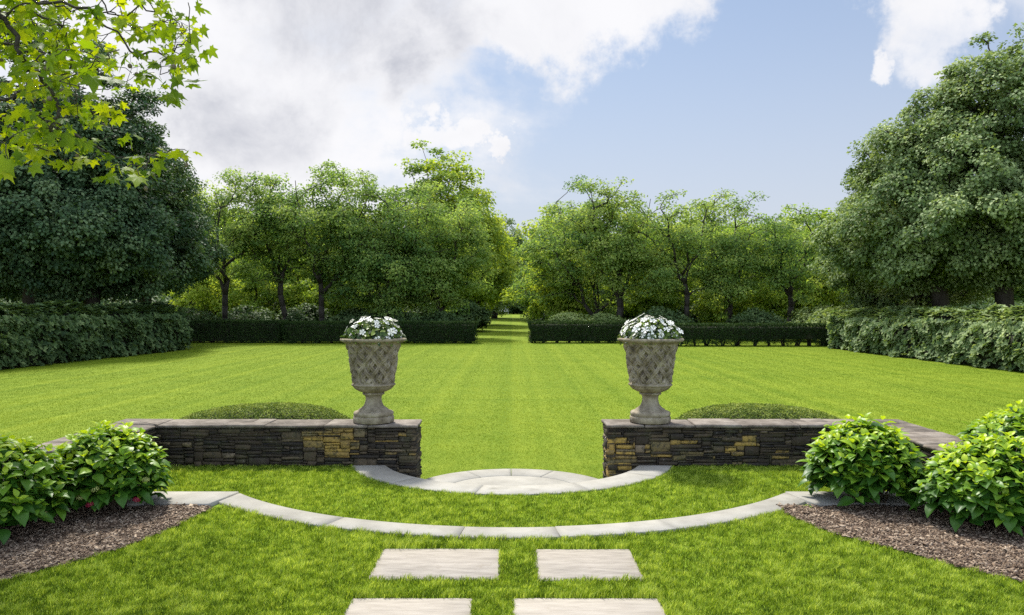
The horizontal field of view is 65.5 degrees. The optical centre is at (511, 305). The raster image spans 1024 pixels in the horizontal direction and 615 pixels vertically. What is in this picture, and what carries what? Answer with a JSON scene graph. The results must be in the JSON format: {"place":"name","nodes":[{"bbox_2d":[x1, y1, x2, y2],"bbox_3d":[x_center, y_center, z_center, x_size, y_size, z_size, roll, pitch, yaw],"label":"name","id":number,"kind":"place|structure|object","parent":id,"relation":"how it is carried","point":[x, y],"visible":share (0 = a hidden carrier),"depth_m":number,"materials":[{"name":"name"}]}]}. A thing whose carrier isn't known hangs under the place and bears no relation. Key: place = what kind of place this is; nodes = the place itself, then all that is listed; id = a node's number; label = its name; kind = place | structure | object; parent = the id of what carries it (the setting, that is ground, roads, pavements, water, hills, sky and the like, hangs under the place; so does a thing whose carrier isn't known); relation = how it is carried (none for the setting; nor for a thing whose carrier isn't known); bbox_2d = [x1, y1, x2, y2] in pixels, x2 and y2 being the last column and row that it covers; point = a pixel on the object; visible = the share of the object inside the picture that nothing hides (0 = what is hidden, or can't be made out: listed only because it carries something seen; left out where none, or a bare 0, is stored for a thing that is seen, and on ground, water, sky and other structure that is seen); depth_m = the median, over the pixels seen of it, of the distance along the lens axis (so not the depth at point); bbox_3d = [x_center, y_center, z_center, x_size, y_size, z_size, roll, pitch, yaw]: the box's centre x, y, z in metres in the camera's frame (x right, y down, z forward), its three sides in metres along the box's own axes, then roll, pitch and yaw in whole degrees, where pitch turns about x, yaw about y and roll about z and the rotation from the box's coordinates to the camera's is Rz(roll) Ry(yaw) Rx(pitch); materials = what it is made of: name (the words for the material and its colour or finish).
{"place":"outdoors","nodes":[
{"label":"outdoors","id":0,"kind":"place"},
{"bbox_2d":[0,313,1023,478],"bbox_3d":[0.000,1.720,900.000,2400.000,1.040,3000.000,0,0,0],"label":"lawn","id":1,"kind":"structure","parent":0,"point":[510,328],"depth_m":18.74,"materials":[{"name":"green plant"}]},
{"bbox_2d":[0,298,21,304],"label":"shrub","id":2,"kind":"object","parent":1,"relation":"on","point":[4,302],"visible":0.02,"depth_m":58.85,"materials":[{"name":"green plant"}]},
{"bbox_2d":[0,8,177,305],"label":"linden tree","id":3,"kind":"object","parent":1,"relation":"on","point":[31,289],"visible":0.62,"depth_m":30.30,"materials":[{"name":"green plant"}]},
{"bbox_2d":[0,299,193,369],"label":"leafy hedge","id":4,"kind":"object","parent":1,"relation":"on","point":[41,334],"visible":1,"depth_m":28.37,"materials":[{"name":"green plant"}]},
{"bbox_2d":[73,296,136,305],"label":"shrub","id":5,"kind":"object","parent":1,"relation":"on","point":[104,302],"visible":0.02,"depth_m":54.56,"materials":[{"name":"green plant"}]},
{"bbox_2d":[0,85,214,305],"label":"linden tree","id":6,"kind":"object","parent":1,"relation":"on","point":[148,268],"visible":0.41,"depth_m":33.37,"materials":[{"name":"green plant"}]},
{"bbox_2d":[111,292,188,305],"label":"shrub","id":7,"kind":"object","parent":1,"relation":"on","point":[158,298],"visible":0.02,"depth_m":55.45,"materials":[{"name":"green plant"}]},
{"bbox_2d":[108,159,233,302],"bbox_3d":[-18.233,-2.892,40.114,8.763,9.889,9.160,0,0,-42],"label":"linden tree","id":8,"kind":"object","parent":1,"relation":"on","point":[215,250],"visible":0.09,"depth_m":40.79,"materials":[{"name":"green plant"}]},
{"bbox_2d":[156,296,213,313],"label":"shrub","id":9,"kind":"object","parent":1,"relation":"on","point":[167,301],"visible":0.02,"depth_m":55.39,"materials":[{"name":"green plant"}]},
{"bbox_2d":[176,307,226,323],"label":"shrub","id":10,"kind":"object","parent":1,"relation":"on","point":[192,313],"visible":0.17,"depth_m":44.51,"materials":[{"name":"green plant"}]},
{"bbox_2d":[167,224,257,317],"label":"deciduous tree","id":11,"kind":"object","parent":1,"relation":"on","point":[209,298],"visible":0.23,"depth_m":52.99,"materials":[{"name":"green plant"}]},
{"bbox_2d":[204,206,260,292],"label":"deciduous tree","id":12,"kind":"object","parent":1,"relation":"on","point":[229,239],"depth_m":72.31,"materials":[{"name":"green plant"}]},
{"bbox_2d":[187,319,286,342],"bbox_3d":[-14.650,1.363,42.199,5.394,1.302,1.508,0,0,0],"label":"clipped hedge","id":13,"kind":"object","parent":1,"relation":"on","point":[224,331],"visible":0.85,"depth_m":41.62,"materials":[{"name":"green plant"}]},
{"bbox_2d":[185,166,293,319],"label":"deciduous tree","id":14,"kind":"object","parent":1,"relation":"on","point":[223,278],"visible":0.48,"depth_m":45.23,"materials":[{"name":"green plant"}]},
{"bbox_2d":[217,304,276,323],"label":"shrub","id":15,"kind":"object","parent":1,"relation":"on","point":[243,312],"visible":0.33,"depth_m":46.83,"materials":[{"name":"green plant"}]},
{"bbox_2d":[216,245,300,312],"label":"deciduous tree","id":16,"kind":"object","parent":1,"relation":"on","point":[243,293],"visible":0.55,"depth_m":52.41,"materials":[{"name":"green plant"}]},
{"bbox_2d":[180,401,350,419],"bbox_3d":[-3.000,1.540,9.551,3.052,0.765,1.618,0,0,0],"label":"clipped mound","id":17,"kind":"object","parent":1,"relation":"on","point":[279,410],"visible":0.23,"depth_m":9.33,"materials":[{"name":"green plant"}]},
{"bbox_2d":[248,295,286,313],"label":"shrub","id":18,"kind":"object","parent":1,"relation":"on","point":[274,306],"visible":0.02,"depth_m":53.76,"materials":[{"name":"green plant"}]},
{"bbox_2d":[216,217,325,302],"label":"deciduous tree","id":19,"kind":"object","parent":1,"relation":"on","point":[289,280],"visible":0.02,"depth_m":67.35,"materials":[{"name":"green plant"}]},
{"bbox_2d":[220,171,335,320],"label":"deciduous tree","id":20,"kind":"object","parent":1,"relation":"on","point":[273,275],"visible":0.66,"depth_m":46.05,"materials":[{"name":"green plant"}]},
{"bbox_2d":[258,257,328,311],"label":"deciduous tree","id":21,"kind":"object","parent":1,"relation":"on","point":[292,302],"visible":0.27,"depth_m":53.09,"materials":[{"name":"green plant"}]},
{"bbox_2d":[274,303,332,323],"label":"shrub","id":22,"kind":"object","parent":1,"relation":"on","point":[305,311],"visible":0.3,"depth_m":47.65,"materials":[{"name":"green plant"}]},
{"bbox_2d":[252,159,401,320],"bbox_3d":[-10.098,-3.256,45.704,7.372,10.564,7.392,0,0,35],"label":"deciduous tree","id":23,"kind":"object","parent":1,"relation":"on","point":[331,202],"visible":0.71,"depth_m":45.19,"materials":[{"name":"green plant"}]},
{"bbox_2d":[291,231,378,315],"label":"deciduous tree","id":24,"kind":"object","parent":1,"relation":"on","point":[333,308],"visible":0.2,"depth_m":50.96,"materials":[{"name":"green plant"}]},
{"bbox_2d":[324,307,377,323],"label":"shrub","id":25,"kind":"object","parent":1,"relation":"on","point":[358,313],"visible":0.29,"depth_m":45.39,"materials":[{"name":"green plant"}]},
{"bbox_2d":[336,272,409,312],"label":"deciduous tree","id":26,"kind":"object","parent":1,"relation":"on","point":[373,293],"visible":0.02,"depth_m":53.42,"materials":[{"name":"green plant"}]},
{"bbox_2d":[285,172,470,323],"bbox_3d":[-7.713,-2.738,46.514,10.622,9.542,8.438,0,0,0],"label":"deciduous tree","id":27,"kind":"object","parent":1,"relation":"on","point":[364,269],"visible":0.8,"depth_m":44.90,"materials":[{"name":"green plant"}]},
{"bbox_2d":[281,320,478,343],"bbox_3d":[-6.830,1.384,41.604,10.205,1.282,1.481,0,0,0],"label":"clipped hedge","id":28,"kind":"object","parent":1,"relation":"on","point":[420,331],"visible":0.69,"depth_m":41.09,"materials":[{"name":"green plant"}]},
{"bbox_2d":[372,310,419,323],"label":"shrub","id":29,"kind":"object","parent":1,"relation":"on","point":[405,313],"visible":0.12,"depth_m":45.04,"materials":[{"name":"green plant"}]},
{"bbox_2d":[401,304,434,317],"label":"shrub","id":30,"kind":"object","parent":1,"relation":"on","point":[417,311],"visible":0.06,"depth_m":54.83,"materials":[{"name":"green plant"}]},
{"bbox_2d":[376,139,463,290],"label":"deciduous tree","id":31,"kind":"object","parent":1,"relation":"on","point":[416,170],"visible":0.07,"depth_m":62.38,"materials":[{"name":"green leaf"},{"name":"bark"}]},
{"bbox_2d":[367,181,499,316],"bbox_3d":[-4.568,-2.736,47.762,7.612,9.609,7.761,0,0,27],"label":"deciduous tree","id":32,"kind":"object","parent":1,"relation":"on","point":[448,271],"visible":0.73,"depth_m":46.70,"materials":[{"name":"green plant"}]},
{"bbox_2d":[417,311,464,323],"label":"shrub","id":33,"kind":"object","parent":1,"relation":"on","point":[443,315],"visible":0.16,"depth_m":45.56,"materials":[{"name":"green plant"}]},
{"bbox_2d":[401,150,516,301],"bbox_3d":[-4.381,-4.896,61.695,8.963,13.867,10.261,0,0,33],"label":"deciduous tree","id":34,"kind":"object","parent":1,"relation":"on","point":[454,175],"visible":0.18,"depth_m":60.97,"materials":[{"name":"green leaf"},{"name":"bark"}]},
{"bbox_2d":[444,297,493,327],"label":"shrub","id":35,"kind":"object","parent":1,"relation":"on","point":[473,315],"visible":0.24,"depth_m":58.19,"materials":[{"name":"green plant"}]},
{"bbox_2d":[454,307,492,329],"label":"shrub","id":36,"kind":"object","parent":1,"relation":"on","point":[481,327],"visible":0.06,"depth_m":58.97,"materials":[{"name":"green plant"}]},
{"bbox_2d":[442,198,524,310],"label":"deciduous tree","id":37,"kind":"object","parent":1,"relation":"on","point":[497,289],"visible":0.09,"depth_m":72.66,"materials":[{"name":"green plant"}]},
{"bbox_2d":[484,217,526,318],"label":"deciduous tree","id":38,"kind":"object","parent":1,"relation":"on","point":[497,309],"visible":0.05,"depth_m":91.58,"materials":[{"name":"green plant"}]},
{"bbox_2d":[502,301,524,313],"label":"shrub","id":39,"kind":"object","parent":1,"relation":"on","point":[516,308],"visible":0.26,"depth_m":111.79,"materials":[{"name":"green plant"}]},
{"bbox_2d":[512,223,541,319],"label":"deciduous tree","id":40,"kind":"object","parent":1,"relation":"on","point":[518,277],"visible":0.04,"depth_m":83.22,"materials":[{"name":"green plant"}]},
{"bbox_2d":[526,306,546,320],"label":"shrub","id":41,"kind":"object","parent":1,"relation":"on","point":[537,316],"visible":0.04,"depth_m":57.32,"materials":[{"name":"green plant"}]},
{"bbox_2d":[499,223,590,318],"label":"deciduous tree","id":42,"kind":"object","parent":1,"relation":"on","point":[533,309],"visible":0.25,"depth_m":52.65,"materials":[{"name":"green plant"}]},
{"bbox_2d":[515,202,609,303],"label":"deciduous tree","id":43,"kind":"object","parent":1,"relation":"on","point":[535,226],"visible":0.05,"depth_m":61.52,"materials":[{"name":"green plant"}]},
{"bbox_2d":[529,238,608,319],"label":"deciduous tree","id":44,"kind":"object","parent":1,"relation":"on","point":[575,304],"visible":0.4,"depth_m":51.51,"materials":[{"name":"green plant"}]},
{"bbox_2d":[548,310,595,323],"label":"shrub","id":45,"kind":"object","parent":1,"relation":"on","point":[565,315],"visible":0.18,"depth_m":45.38,"materials":[{"name":"green plant"}]},
{"bbox_2d":[527,320,625,342],"bbox_3d":[3.963,1.382,42.001,6.346,1.274,1.496,0,0,0],"label":"clipped hedge","id":46,"kind":"object","parent":1,"relation":"on","point":[544,331],"visible":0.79,"depth_m":41.49,"materials":[{"name":"green plant"}]},
{"bbox_2d":[506,174,681,315],"bbox_3d":[5.032,-3.160,49.676,10.415,10.352,9.002,0,0,34],"label":"deciduous tree","id":47,"kind":"object","parent":1,"relation":"on","point":[533,247],"visible":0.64,"depth_m":49.26,"materials":[{"name":"green plant"}]},
{"bbox_2d":[590,311,629,324],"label":"shrub","id":48,"kind":"object","parent":1,"relation":"on","point":[600,316],"visible":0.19,"depth_m":46.22,"materials":[{"name":"green plant"}]},
{"bbox_2d":[590,289,635,320],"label":"shrub","id":49,"kind":"object","parent":1,"relation":"on","point":[615,305],"visible":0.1,"depth_m":56.08,"materials":[{"name":"green plant"}]},
{"bbox_2d":[548,176,686,317],"bbox_3d":[6.258,-2.807,48.243,8.396,9.660,7.123,0,0,0],"label":"deciduous tree","id":50,"kind":"object","parent":1,"relation":"on","point":[602,261],"visible":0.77,"depth_m":47.03,"materials":[{"name":"green plant"}]},
{"bbox_2d":[597,226,663,318],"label":"deciduous tree","id":51,"kind":"object","parent":1,"relation":"on","point":[630,314],"visible":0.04,"depth_m":55.16,"materials":[{"name":"green plant"}]},
{"bbox_2d":[613,221,701,316],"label":"deciduous tree","id":52,"kind":"object","parent":1,"relation":"on","point":[646,303],"visible":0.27,"depth_m":51.83,"materials":[{"name":"green plant"}]},
{"bbox_2d":[626,306,694,326],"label":"shrub","id":53,"kind":"object","parent":1,"relation":"on","point":[657,311],"visible":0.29,"depth_m":44.67,"materials":[{"name":"green plant"}]},
{"bbox_2d":[604,188,734,316],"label":"deciduous tree","id":54,"kind":"object","parent":1,"relation":"on","point":[666,280],"visible":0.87,"depth_m":46.23,"materials":[{"name":"green plant"}]},
{"bbox_2d":[622,211,737,288],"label":"deciduous tree","id":55,"kind":"object","parent":1,"relation":"on","point":[705,230],"visible":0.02,"depth_m":72.81,"materials":[{"name":"green plant"}]},
{"bbox_2d":[671,288,724,326],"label":"shrub","id":56,"kind":"object","parent":1,"relation":"on","point":[681,309],"visible":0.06,"depth_m":54.67,"materials":[{"name":"green plant"}]},
{"bbox_2d":[677,250,740,326],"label":"deciduous tree","id":57,"kind":"object","parent":1,"relation":"on","point":[700,308],"visible":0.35,"depth_m":52.13,"materials":[{"name":"green plant"}]},
{"bbox_2d":[676,189,791,321],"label":"deciduous tree","id":58,"kind":"object","parent":1,"relation":"on","point":[722,266],"visible":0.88,"depth_m":46.94,"materials":[{"name":"green plant"}]},
{"bbox_2d":[689,220,790,296],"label":"deciduous tree","id":59,"kind":"object","parent":1,"relation":"on","point":[731,228],"depth_m":70.98,"materials":[{"name":"green plant"}]},
{"bbox_2d":[663,322,829,345],"bbox_3d":[10.948,1.397,38.800,8.965,1.217,1.401,0,0,0],"label":"clipped hedge","id":60,"kind":"object","parent":1,"relation":"on","point":[737,335],"visible":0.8,"depth_m":38.26,"materials":[{"name":"green plant"}]},
{"bbox_2d":[725,307,785,339],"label":"shrub","id":61,"kind":"object","parent":1,"relation":"on","point":[754,315],"visible":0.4,"depth_m":44.17,"materials":[{"name":"green plant"}]},
{"bbox_2d":[673,402,840,419],"bbox_3d":[2.983,1.543,9.550,2.978,0.754,1.615,0,0,0],"label":"clipped mound","id":62,"kind":"object","parent":1,"relation":"on","point":[734,410],"visible":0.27,"depth_m":9.33,"materials":[{"name":"green plant"}]},
{"bbox_2d":[725,231,795,320],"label":"deciduous tree","id":63,"kind":"object","parent":1,"relation":"on","point":[757,298],"visible":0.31,"depth_m":51.18,"materials":[{"name":"green plant"}]},
{"bbox_2d":[735,224,815,320],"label":"deciduous tree","id":64,"kind":"object","parent":1,"relation":"on","point":[773,306],"visible":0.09,"depth_m":53.32,"materials":[{"name":"green plant"}]},
{"bbox_2d":[737,211,820,255],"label":"deciduous tree","id":65,"kind":"object","parent":1,"relation":"on","point":[803,228],"visible":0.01,"depth_m":75.84,"materials":[{"name":"green plant"}]},
{"bbox_2d":[731,203,845,321],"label":"deciduous tree","id":66,"kind":"object","parent":1,"relation":"on","point":[768,265],"visible":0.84,"depth_m":46.05,"materials":[{"name":"green plant"}]},
{"bbox_2d":[785,304,836,341],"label":"shrub","id":67,"kind":"object","parent":1,"relation":"on","point":[803,315],"visible":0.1,"depth_m":42.88,"materials":[{"name":"green plant"}]},
{"bbox_2d":[772,226,853,313],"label":"deciduous tree","id":68,"kind":"object","parent":1,"relation":"on","point":[821,297],"visible":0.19,"depth_m":51.70,"materials":[{"name":"green plant"}]},
{"bbox_2d":[799,207,837,279],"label":"deciduous tree","id":69,"kind":"object","parent":1,"relation":"on","point":[824,214],"depth_m":69.08,"materials":[{"name":"green plant"}]},
{"bbox_2d":[805,303,870,343],"bbox_3d":[17.012,0.908,39.962,4.474,2.249,4.878,0,0,31],"label":"shrub","id":70,"kind":"object","parent":1,"relation":"on","point":[823,316],"visible":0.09,"depth_m":39.91,"materials":[{"name":"green plant"}]},
{"bbox_2d":[808,237,872,311],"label":"deciduous tree","id":71,"kind":"object","parent":1,"relation":"on","point":[834,304],"visible":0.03,"depth_m":53.43,"materials":[{"name":"green plant"}]},
{"bbox_2d":[807,154,993,308],"bbox_3d":[20.452,-3.427,39.846,10.281,10.973,11.161,0,0,0],"label":"linden tree","id":72,"kind":"object","parent":1,"relation":"on","point":[886,297],"visible":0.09,"depth_m":40.01,"materials":[{"name":"green plant"}]},
{"bbox_2d":[803,63,1023,306],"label":"linden tree","id":73,"kind":"object","parent":1,"relation":"on","point":[853,227],"visible":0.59,"depth_m":32.16,"materials":[{"name":"green plant"}]},
{"bbox_2d":[826,303,1023,371],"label":"leafy hedge","id":74,"kind":"object","parent":1,"relation":"on","point":[991,336],"visible":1,"depth_m":27.77,"materials":[{"name":"green plant"}]},
{"bbox_2d":[858,22,1023,307],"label":"linden tree","id":75,"kind":"object","parent":1,"relation":"on","point":[1006,73],"visible":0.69,"depth_m":30.49,"materials":[{"name":"green plant"}]},
{"bbox_2d":[956,297,989,310],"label":"shrub","id":76,"kind":"object","parent":1,"relation":"on","point":[973,305],"visible":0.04,"depth_m":56.88,"materials":[{"name":"green plant"}]},
{"bbox_2d":[971,297,1022,309],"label":"shrub","id":77,"kind":"object","parent":1,"relation":"on","point":[989,304],"visible":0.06,"depth_m":56.01,"materials":[{"name":"green plant"}]},
{"bbox_2d":[984,284,1023,303],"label":"deciduous tree","id":78,"kind":"object","parent":1,"relation":"on","point":[1018,295],"visible":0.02,"depth_m":65.86,"materials":[{"name":"green plant"}]},
{"bbox_2d":[0,463,1023,614],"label":"terrace lawn","id":79,"kind":"structure","parent":0,"point":[474,588],"depth_m":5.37,"materials":[{"name":"green plant"}]},
{"bbox_2d":[0,502,211,580],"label":"mulch bed","id":80,"kind":"object","parent":79,"relation":"on","point":[57,564],"visible":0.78,"depth_m":5.59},
{"bbox_2d":[0,431,76,544],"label":"hydrangea bush","id":81,"kind":"object","parent":80,"relation":"on","point":[33,482],"visible":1,"depth_m":5.59,"materials":[{"name":"green plant"}]},
{"bbox_2d":[47,419,173,515],"bbox_3d":[-3.248,1.280,6.402,1.020,0.727,1.048,0,0,0],"label":"hydrangea bush","id":82,"kind":"object","parent":80,"relation":"on","point":[114,468],"visible":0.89,"depth_m":6.17,"materials":[{"name":"green plant"}]},
{"bbox_2d":[0,0,217,190],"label":"plane tree","id":83,"kind":"object","parent":79,"relation":"on","point":[54,60],"visible":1,"depth_m":5.36,"materials":[{"name":"green plant"}]},
{"bbox_2d":[35,419,421,477],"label":"stone wall","id":84,"kind":"structure","parent":79,"relation":"on","point":[394,445],"depth_m":8.18,"materials":[{"name":"grey stone"}]},
{"bbox_2d":[340,338,406,423],"bbox_3d":[-1.453,0.777,8.361,0.692,0.878,0.692,0,0,38],"label":"stone urn","id":85,"kind":"object","parent":84,"relation":"on","point":[373,368],"visible":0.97,"depth_m":8.18,"materials":[{"name":"stone"}]},
{"bbox_2d":[340,316,406,346],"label":"bedding plant","id":86,"kind":"object","parent":85,"relation":"in","point":[369,328],"visible":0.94,"depth_m":8.18,"materials":[{"name":"white plant"}]},
{"bbox_2d":[344,598,472,614],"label":"stepping stone","id":87,"kind":"object","parent":79,"relation":"on","point":[407,606],"visible":0.88,"depth_m":4.35,"materials":[{"name":"beige stone"}]},
{"bbox_2d":[369,549,499,580],"bbox_3d":[-0.475,1.671,5.083,0.809,0.058,0.616,0,0,0],"label":"stepping stone","id":88,"kind":"object","parent":79,"relation":"on","point":[457,563],"visible":0.61,"depth_m":5.07,"materials":[{"name":"beige stone"}]},
{"bbox_2d":[352,465,671,495],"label":"garden steps","id":89,"kind":"structure","parent":79,"relation":"on","point":[513,481],"depth_m":7.78,"materials":[{"name":"grey stone"}]},
{"bbox_2d":[127,491,927,539],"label":"stone path","id":90,"kind":"structure","parent":79,"relation":"on","point":[238,499],"depth_m":6.09,"materials":[{"name":"grey stone"}]},
{"bbox_2d":[512,598,665,614],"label":"stepping stone","id":91,"kind":"object","parent":79,"relation":"on","point":[593,606],"visible":0.84,"depth_m":4.35,"materials":[{"name":"beige stone"}]},
{"bbox_2d":[536,549,643,581],"bbox_3d":[0.473,1.671,5.071,0.657,0.058,0.617,0,0,0],"label":"stepping stone","id":92,"kind":"object","parent":79,"relation":"on","point":[579,563],"visible":0.68,"depth_m":5.07,"materials":[{"name":"beige stone"}]},
{"bbox_2d":[601,419,965,477],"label":"stone wall","id":93,"kind":"structure","parent":79,"relation":"on","point":[627,445],"depth_m":8.18,"materials":[{"name":"grey stone"}]},
{"bbox_2d":[617,338,683,424],"bbox_3d":[1.452,0.777,8.360,0.692,0.878,0.692,0,0,4],"label":"stone urn","id":94,"kind":"object","parent":93,"relation":"on","point":[650,368],"visible":0.98,"depth_m":8.18,"materials":[{"name":"stone"}]},
{"bbox_2d":[617,313,683,345],"bbox_3d":[1.452,0.252,8.371,0.705,0.354,0.682,0,0,0],"label":"bedding plant","id":95,"kind":"object","parent":94,"relation":"in","point":[648,327],"visible":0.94,"depth_m":8.18,"materials":[{"name":"white plant"}]},
{"bbox_2d":[776,502,1023,581],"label":"mulch bed","id":96,"kind":"object","parent":79,"relation":"on","point":[937,554],"visible":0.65,"depth_m":5.67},
{"bbox_2d":[797,412,926,511],"bbox_3d":[2.937,1.264,6.607,1.058,0.758,1.018,0,0,0],"label":"hydrangea bush","id":97,"kind":"object","parent":96,"relation":"on","point":[862,461],"visible":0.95,"depth_m":6.35,"materials":[{"name":"green plant"}]},
{"bbox_2d":[906,431,1023,535],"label":"hydrangea bush","id":98,"kind":"object","parent":96,"relation":"on","point":[979,477],"visible":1,"depth_m":5.76,"materials":[{"name":"green plant"}]},
{"bbox_2d":[956,399,1023,444],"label":"hydrangea bush","id":99,"kind":"object","parent":96,"relation":"on","point":[1005,420],"visible":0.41,"depth_m":6.78,"materials":[{"name":"green plant"}]},
{"bbox_2d":[0,0,1023,303],"label":"sky","id":100,"kind":"structure","parent":0,"point":[701,98],"materials":[{"name":"blue"}]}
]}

